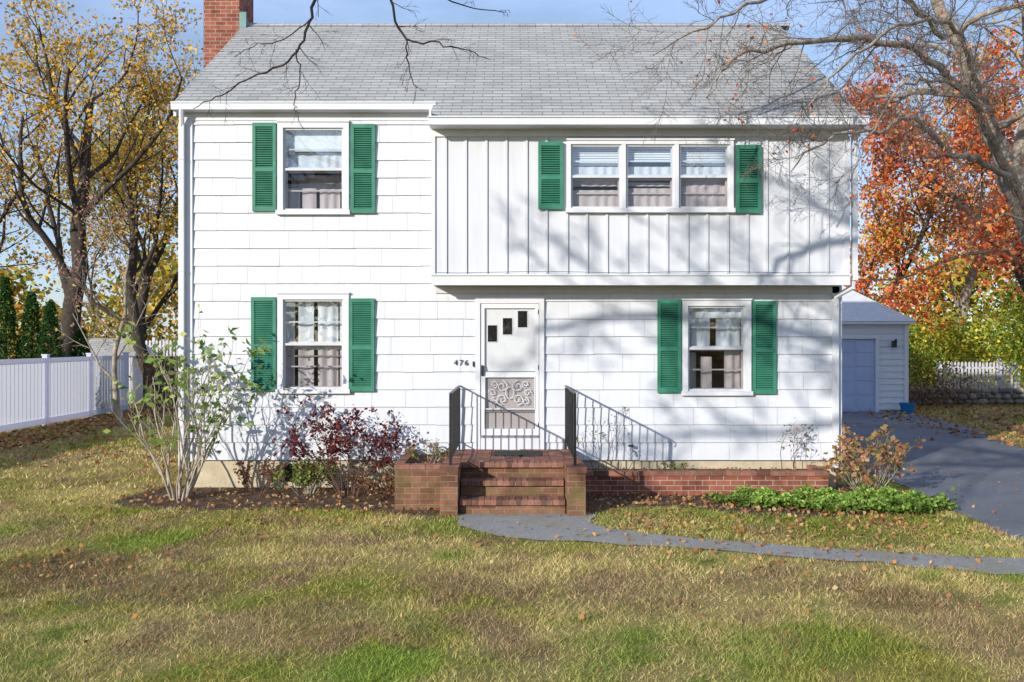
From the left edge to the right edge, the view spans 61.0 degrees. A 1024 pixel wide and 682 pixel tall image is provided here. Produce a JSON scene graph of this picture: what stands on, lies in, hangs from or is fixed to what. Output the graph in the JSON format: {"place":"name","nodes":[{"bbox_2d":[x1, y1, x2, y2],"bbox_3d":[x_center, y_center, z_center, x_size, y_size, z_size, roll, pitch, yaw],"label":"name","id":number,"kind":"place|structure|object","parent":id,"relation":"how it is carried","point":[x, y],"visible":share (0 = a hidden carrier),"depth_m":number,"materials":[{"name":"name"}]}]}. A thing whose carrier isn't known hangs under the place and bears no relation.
{"place":"outdoors","nodes":[
{"label":"outdoors","id":0,"kind":"place"},
{"bbox_2d":[0,347,1023,681],"bbox_3d":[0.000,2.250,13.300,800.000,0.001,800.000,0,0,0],"label":"ground","id":1,"kind":"structure","parent":0,"point":[178,659],"depth_m":7.53,"materials":[{"name":"green plant"}]},
{"bbox_2d":[0,276,26,416],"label":"arborvitae","id":2,"kind":"object","parent":1,"relation":"on","point":[6,292],"visible":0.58,"depth_m":25.21,"materials":[{"name":"green plant"}]},
{"bbox_2d":[10,289,46,418],"bbox_3d":[-14.109,0.368,25.527,1.318,3.771,1.316,0,0,0],"label":"arborvitae","id":3,"kind":"object","parent":1,"relation":"on","point":[31,305],"visible":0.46,"depth_m":25.35,"materials":[{"name":"green plant"}]},
{"bbox_2d":[0,68,78,277],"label":"autumn tree","id":4,"kind":"object","parent":1,"relation":"on","point":[5,206],"visible":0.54,"depth_m":32.74,"materials":[{"name":"yellow plant"}]},
{"bbox_2d":[26,300,67,417],"bbox_3d":[-13.493,0.532,25.410,1.253,3.454,1.305,0,0,0],"label":"arborvitae","id":5,"kind":"object","parent":1,"relation":"on","point":[49,321],"visible":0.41,"depth_m":25.28,"materials":[{"name":"green plant"}]},
{"bbox_2d":[0,352,129,431],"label":"vinyl privacy fence","id":6,"kind":"object","parent":1,"relation":"on","point":[80,387],"visible":0.93,"depth_m":23.69,"materials":[{"name":"white plastic"}]},
{"bbox_2d":[67,328,102,410],"bbox_3d":[-13.017,0.919,26.227,1.311,2.662,1.309,0,0,0],"label":"arborvitae","id":7,"kind":"object","parent":1,"relation":"on","point":[81,351],"visible":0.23,"depth_m":26.09,"materials":[{"name":"green plant"}]},
{"bbox_2d":[0,303,177,391],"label":"background shrubs","id":8,"kind":"object","parent":1,"relation":"on","point":[101,328],"visible":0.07,"depth_m":36.53,"materials":[{"name":"green plant"}]},
{"bbox_2d":[0,0,203,409],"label":"autumn tree","id":9,"kind":"object","parent":1,"relation":"on","point":[83,161],"visible":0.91,"depth_m":28.74,"materials":[{"name":"yellow plant"}]},
{"bbox_2d":[0,22,203,375],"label":"autumn tree","id":10,"kind":"object","parent":1,"relation":"on","point":[132,227],"visible":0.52,"depth_m":32.73,"materials":[{"name":"yellow plant"}]},
{"bbox_2d":[35,71,184,340],"bbox_3d":[-17.087,-5.284,40.287,10.864,15.106,9.808,0,0,-15],"label":"autumn tree","id":11,"kind":"object","parent":1,"relation":"on","point":[151,268],"visible":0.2,"depth_m":39.80,"materials":[{"name":"yellow plant"}]},
{"bbox_2d":[46,161,177,426],"bbox_3d":[-10.648,-1.136,22.498,2.835,6.853,4.475,0,0,21],"label":"young tree","id":12,"kind":"object","parent":1,"relation":"on","point":[116,404],"visible":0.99,"depth_m":22.30,"materials":[{"name":"yellow plant"}]},
{"bbox_2d":[76,338,157,401],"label":"garden shed","id":13,"kind":"structure","parent":1,"relation":"on","point":[137,376],"depth_m":32.15,"materials":[{"name":"plastic"}]},
{"bbox_2d":[93,337,177,355],"bbox_3d":[-14.025,1.050,35.380,6.050,2.400,0.160,0,0,0],"label":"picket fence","id":14,"kind":"object","parent":1,"relation":"on","point":[154,341],"visible":0.08,"depth_m":35.30,"materials":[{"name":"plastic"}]},
{"bbox_2d":[116,124,177,249],"bbox_3d":[-8.713,-4.041,33.119,11.205,12.687,7.328,0,0,0],"label":"autumn tree","id":15,"kind":"object","parent":1,"relation":"on","point":[172,231],"visible":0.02,"depth_m":31.33,"materials":[{"name":"yellow plant"}]},
{"bbox_2d":[143,353,177,407],"bbox_3d":[-10.200,1.325,28.865,4.100,1.850,0.130,0,0,0],"label":"wooden fence","id":16,"kind":"object","parent":1,"relation":"on","point":[149,371],"visible":0.24,"depth_m":28.80,"materials":[{"name":"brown wood"}]},
{"bbox_2d":[110,486,444,519],"bbox_3d":[-3.208,2.246,12.193,4.766,0.001,2.614,0,0,0],"label":"planting bed","id":17,"kind":"object","parent":1,"relation":"on","point":[251,497],"visible":0.65,"depth_m":12.23,"materials":[{"name":"soil"}]},
{"bbox_2d":[98,304,290,500],"bbox_3d":[-4.517,0.867,12.170,2.508,2.784,2.149,0,0,0],"label":"bush","id":18,"kind":"object","parent":17,"relation":"on","point":[195,469],"visible":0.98,"depth_m":12.23,"materials":[{"name":"green plant"}]},
{"bbox_2d":[232,453,290,493],"bbox_3d":[-3.747,1.980,12.932,0.892,0.548,0.575,0,0,23],"label":"shrub","id":19,"kind":"object","parent":17,"relation":"on","point":[265,471],"visible":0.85,"depth_m":12.85,"materials":[{"name":"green plant"}]},
{"bbox_2d":[268,456,339,495],"bbox_3d":[-2.999,1.966,12.713,0.996,0.575,0.726,0,0,0],"label":"shrub","id":20,"kind":"object","parent":17,"relation":"on","point":[308,474],"visible":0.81,"depth_m":12.60,"materials":[{"name":"green plant"}]},
{"bbox_2d":[272,389,422,497],"bbox_3d":[-2.388,1.470,12.485,2.134,1.570,1.542,0,0,0],"label":"burgundy shrub","id":21,"kind":"object","parent":17,"relation":"on","point":[346,443],"visible":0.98,"depth_m":12.49,"materials":[{"name":"red plant"}]},
{"bbox_2d":[343,467,394,500],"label":"shrub","id":22,"kind":"object","parent":17,"relation":"on","point":[357,481],"visible":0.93,"depth_m":12.14,"materials":[{"name":"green plant"}]},
{"bbox_2d":[394,449,448,509],"bbox_3d":[-1.255,1.946,12.389,0.639,0.608,1.722,0,0,0],"label":"brick planter","id":23,"kind":"object","parent":17,"relation":"on","point":[417,485],"visible":0.78,"depth_m":11.55,"materials":[{"name":"brick"}]},
{"bbox_2d":[406,438,448,461],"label":"planter plant","id":24,"kind":"object","parent":23,"relation":"on","point":[434,450],"visible":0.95,"depth_m":12.38,"materials":[{"name":"green plant"}]},
{"bbox_2d":[193,0,510,128],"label":"bare oak tree","id":25,"kind":"object","parent":1,"relation":"on","point":[308,22],"visible":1,"depth_m":7.00,"materials":[{"name":"brown plant"}]},
{"bbox_2d":[187,460,835,486],"bbox_3d":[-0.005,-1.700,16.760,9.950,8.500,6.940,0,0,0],"label":"foundation","id":26,"kind":"object","parent":1,"relation":"on","point":[217,473],"visible":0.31,"depth_m":13.33,"materials":[{"name":"beige concrete"}]},
{"bbox_2d":[193,121,831,459],"bbox_3d":[-0.006,-2.038,16.775,10.070,7.725,7.009,0,0,0],"label":"siding","id":27,"kind":"object","parent":26,"relation":"on","point":[600,354],"visible":0.49,"depth_m":13.28,"materials":[{"name":"white wood"}]},
{"bbox_2d":[275,292,350,393],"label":"window","id":28,"kind":"structure","parent":27,"relation":"attached to","point":[312,342],"depth_m":13.43,"materials":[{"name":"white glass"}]},
{"bbox_2d":[251,297,275,390],"bbox_3d":[-3.790,0.045,13.255,0.380,1.430,0.034,0,0,0],"label":"shutter","id":29,"kind":"object","parent":28,"relation":"attached to","point":[263,318],"visible":0.95,"depth_m":13.24,"materials":[{"name":"green wood"}]},
{"bbox_2d":[349,298,374,391],"bbox_3d":[-2.290,0.060,13.255,0.380,1.420,0.034,0,0,0],"label":"shutter","id":30,"kind":"object","parent":28,"relation":"attached to","point":[361,344],"visible":1,"depth_m":13.24,"materials":[{"name":"green wood"}]},
{"bbox_2d":[275,120,350,214],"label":"window","id":31,"kind":"structure","parent":27,"relation":"attached to","point":[313,167],"depth_m":13.41,"materials":[{"name":"clear glass"}]},
{"bbox_2d":[252,123,275,210],"bbox_3d":[-3.780,-2.655,13.255,0.360,1.350,0.034,0,0,0],"label":"shutter","id":32,"kind":"object","parent":31,"relation":"attached to","point":[263,166],"visible":1,"depth_m":13.24,"materials":[{"name":"green wood"}]},
{"bbox_2d":[351,124,374,212],"bbox_3d":[-2.275,-2.630,13.255,0.370,1.360,0.034,0,0,0],"label":"shutter","id":33,"kind":"object","parent":31,"relation":"attached to","point":[362,168],"visible":1,"depth_m":13.24,"materials":[{"name":"green wood"}]},
{"bbox_2d":[474,296,544,449],"bbox_3d":[-0.035,0.495,13.310,1.090,2.350,0.220,0,0,0],"label":"front door","id":34,"kind":"structure","parent":27,"relation":"attached to","point":[509,335],"depth_m":13.28,"materials":[{"name":"wood"}]},
{"bbox_2d":[484,376,534,409],"bbox_3d":[-0.035,0.792,13.250,0.770,0.505,0.013,0,0,0],"label":"door scrollwork","id":35,"kind":"object","parent":34,"relation":"attached to","point":[512,396],"depth_m":13.25,"materials":[{"name":"white metal"}]},
{"bbox_2d":[170,101,869,461],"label":"trim boards","id":36,"kind":"object","parent":27,"relation":"attached to","point":[332,111],"depth_m":13.08,"materials":[{"name":"white wood"}]},
{"bbox_2d":[175,23,861,115],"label":"roof","id":37,"kind":"structure","parent":36,"relation":"on","point":[536,69],"depth_m":14.41,"materials":[{"name":"grey"}]},
{"bbox_2d":[204,0,252,67],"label":"chimney","id":38,"kind":"object","parent":37,"relation":"on","point":[225,21],"visible":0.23,"depth_m":16.50,"materials":[{"name":"brick"}]},
{"bbox_2d":[178,109,861,467],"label":"gutter downspouts","id":39,"kind":"object","parent":36,"relation":"attached to","point":[835,302],"visible":0.84,"depth_m":13.17,"materials":[{"name":"white metal"}]},
{"bbox_2d":[431,129,850,292],"bbox_3d":[1.900,-2.190,13.047,6.200,2.920,0.505,0,0,0],"label":"overhanging upper storey","id":40,"kind":"object","parent":36,"relation":"attached to","point":[487,215],"visible":0.96,"depth_m":12.85,"materials":[{"name":"white wood"}]},
{"bbox_2d":[538,142,562,208],"bbox_3d":[0.570,-2.440,12.805,0.367,0.995,0.034,0,0,0],"label":"shutter","id":41,"kind":"object","parent":40,"relation":"attached to","point":[550,175],"visible":1,"depth_m":12.79,"materials":[{"name":"green wood"}]},
{"bbox_2d":[437,271,818,272],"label":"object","id":42,"kind":"object","parent":40,"relation":"attached to","point":[615,272],"visible":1,"depth_m":12.77,"materials":[{"name":"white wood"}]},
{"bbox_2d":[566,138,735,212],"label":"triple window","id":43,"kind":"structure","parent":40,"relation":"attached to","point":[649,175],"depth_m":12.96,"materials":[{"name":"white glass"}]},
{"bbox_2d":[736,145,760,212],"bbox_3d":[3.488,-2.386,12.805,0.367,1.005,0.034,0,0,0],"label":"shutter","id":44,"kind":"object","parent":40,"relation":"attached to","point":[748,197],"visible":0.97,"depth_m":12.79,"materials":[{"name":"green wood"}]},
{"bbox_2d":[657,300,680,392],"bbox_3d":[2.400,0.080,13.255,0.360,1.420,0.034,0,0,0],"label":"shutter","id":45,"kind":"object","parent":27,"relation":"attached to","point":[668,346],"visible":1,"depth_m":13.24,"materials":[{"name":"green wood"}]},
{"bbox_2d":[681,299,752,395],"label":"window","id":46,"kind":"structure","parent":27,"relation":"attached to","point":[716,347],"depth_m":13.42,"materials":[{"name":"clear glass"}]},
{"bbox_2d":[752,301,775,393],"bbox_3d":[3.850,0.100,13.255,0.360,1.420,0.034,0,0,0],"label":"shutter","id":47,"kind":"object","parent":27,"relation":"attached to","point":[763,347],"visible":1,"depth_m":13.24,"materials":[{"name":"green wood"}]},
{"bbox_2d":[0,393,1023,674],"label":"fallen leaves","id":48,"kind":"object","parent":1,"relation":"on","point":[44,433],"visible":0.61,"depth_m":11.96,"materials":[{"name":"brown plant"}]},
{"bbox_2d":[0,225,1023,373],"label":"distant trees","id":49,"kind":"object","parent":1,"relation":"on","point":[164,274],"visible":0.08,"depth_m":53.87,"materials":[{"name":"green plant"}]},
{"bbox_2d":[439,449,586,516],"bbox_3d":[0.013,1.933,12.183,1.895,0.634,2.134,0,0,0],"label":"brick stoop","id":50,"kind":"object","parent":1,"relation":"on","point":[488,481],"visible":0.91,"depth_m":11.50,"materials":[{"name":"red brick"}]},
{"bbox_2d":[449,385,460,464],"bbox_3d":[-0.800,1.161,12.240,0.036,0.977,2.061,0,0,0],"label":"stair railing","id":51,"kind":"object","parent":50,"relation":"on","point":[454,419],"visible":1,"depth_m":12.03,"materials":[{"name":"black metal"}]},
{"bbox_2d":[495,451,540,455],"bbox_3d":[0.085,1.642,12.700,0.670,0.014,0.500,0,0,0],"label":"doormat","id":52,"kind":"object","parent":50,"relation":"on","point":[517,453],"visible":1,"depth_m":12.62,"materials":[{"name":"rubber"}]},
{"bbox_2d":[564,385,575,464],"bbox_3d":[0.820,1.161,12.240,0.036,0.977,2.061,0,0,0],"label":"stair railing","id":53,"kind":"object","parent":50,"relation":"on","point":[570,418],"visible":1,"depth_m":12.18,"materials":[{"name":"black metal"}]},
{"bbox_2d":[456,513,1023,574],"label":"front walk","id":54,"kind":"structure","parent":1,"relation":"on","point":[535,524],"depth_m":9.70,"materials":[{"name":"concrete"}]},
{"bbox_2d":[586,484,945,516],"bbox_3d":[3.393,2.246,12.355,5.000,0.001,2.490,0,0,0],"label":"planting bed","id":55,"kind":"object","parent":1,"relation":"on","point":[605,507],"visible":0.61,"depth_m":11.86,"materials":[{"name":"soil"}]},
{"bbox_2d":[586,465,829,494],"bbox_3d":[2.791,2.067,12.928,3.661,0.365,0.645,0,0,0],"label":"brick planter","id":56,"kind":"object","parent":55,"relation":"on","point":[656,481],"visible":0.86,"depth_m":12.63,"materials":[{"name":"brick"}]},
{"bbox_2d":[576,406,625,469],"bbox_3d":[1.304,1.463,12.925,0.914,0.978,0.641,0,0,0],"label":"rose bush","id":57,"kind":"object","parent":56,"relation":"in","point":[577,438],"visible":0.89,"depth_m":12.93,"materials":[{"name":"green plant"}]},
{"bbox_2d":[657,460,686,469],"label":"planter plant","id":58,"kind":"object","parent":56,"relation":"in","point":[673,467],"visible":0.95,"depth_m":12.98,"materials":[{"name":"green plant"}]},
{"bbox_2d":[775,418,812,469],"bbox_3d":[4.216,1.534,12.943,0.540,0.834,0.751,0,0,20],"label":"rose bush","id":59,"kind":"object","parent":56,"relation":"in","point":[799,442],"visible":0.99,"depth_m":12.90,"materials":[{"name":"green plant"}]},
{"bbox_2d":[703,483,959,513],"bbox_3d":[4.398,2.134,11.807,3.473,0.266,1.422,0,0,0],"label":"pachysandra groundcover","id":60,"kind":"object","parent":55,"relation":"on","point":[892,500],"visible":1,"depth_m":11.65,"materials":[{"name":"green plant"}]},
{"bbox_2d":[819,424,925,491],"bbox_3d":[5.129,1.736,12.468,1.239,1.035,1.439,0,0,36],"label":"dried hydrangea","id":61,"kind":"object","parent":55,"relation":"on","point":[858,464],"visible":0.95,"depth_m":12.46,"materials":[{"name":"brown plant"}]},
{"bbox_2d":[569,0,1023,265],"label":"bare maple tree","id":62,"kind":"object","parent":1,"relation":"on","point":[1006,168],"visible":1,"depth_m":13.46,"materials":[{"name":"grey plant"}]},
{"bbox_2d":[842,285,915,411],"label":"detached garage","id":63,"kind":"structure","parent":1,"relation":"on","point":[875,356],"depth_m":27.49,"materials":[{"name":"white wood"}]},
{"bbox_2d":[842,285,915,411],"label":"doors and roof","id":64,"kind":"structure","parent":63,"relation":"in","point":[860,354],"depth_m":27.51,"materials":[{"name":"white wood"}]},
{"bbox_2d":[844,107,996,304],"bbox_3d":[17.364,-3.692,38.407,9.548,11.970,9.469,0,0,0],"label":"red oak tree","id":65,"kind":"object","parent":1,"relation":"on","point":[895,236],"visible":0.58,"depth_m":37.19,"materials":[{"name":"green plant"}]},
{"bbox_2d":[837,22,1023,334],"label":"red oak tree","id":66,"kind":"object","parent":1,"relation":"on","point":[896,157],"visible":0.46,"depth_m":30.61,"materials":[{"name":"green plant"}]},
{"bbox_2d":[869,284,1023,388],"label":"background shrubs","id":67,"kind":"object","parent":1,"relation":"on","point":[968,350],"visible":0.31,"depth_m":38.36,"materials":[{"name":"green plant"}]},
{"bbox_2d":[909,359,999,406],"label":"background shrubs","id":68,"kind":"object","parent":1,"relation":"on","point":[932,387],"visible":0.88,"depth_m":29.86,"materials":[{"name":"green plant"}]},
{"bbox_2d":[892,8,1023,388],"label":"autumn tree","id":69,"kind":"object","parent":1,"relation":"on","point":[962,303],"visible":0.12,"depth_m":38.60,"materials":[{"name":"orange plant"}]},
{"bbox_2d":[909,267,1023,398],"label":"background shrubs","id":70,"kind":"object","parent":1,"relation":"on","point":[1009,332],"visible":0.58,"depth_m":31.94,"materials":[{"name":"green plant"}]},
{"bbox_2d":[909,388,1023,404],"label":"stone wall","id":71,"kind":"structure","parent":1,"relation":"on","point":[1005,395],"depth_m":30.64,"materials":[{"name":"grey stone"}]},
{"bbox_2d":[917,159,1023,296],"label":"red oak tree","id":72,"kind":"object","parent":1,"relation":"on","point":[1007,235],"visible":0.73,"depth_m":24.26,"materials":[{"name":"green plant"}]},
{"bbox_2d":[937,359,1019,393],"bbox_3d":[18.455,1.475,34.380,3.210,1.550,0.160,0,0,0],"label":"picket fence","id":73,"kind":"object","parent":1,"relation":"on","point":[998,367],"visible":0.48,"depth_m":34.30,"materials":[{"name":"plastic"}]},
{"bbox_2d":[0,0,1023,345],"label":"sky","id":74,"kind":"structure","parent":0,"point":[264,11],"materials":[{"name":"blue"}]},
{"bbox_2d":[842,412,1023,541],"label":"driveway","id":75,"kind":"structure","parent":0,"point":[995,461],"depth_m":15.64,"materials":[{"name":"grey asphalt"}]},
{"bbox_2d":[899,402,915,413],"bbox_3d":[12.250,2.085,26.900,0.500,0.330,0.500,0,0,0],"label":"blue tub","id":76,"kind":"object","parent":75,"relation":"on","point":[907,408],"visible":0.88,"depth_m":26.74,"materials":[{"name":"plastic"}]}
]}

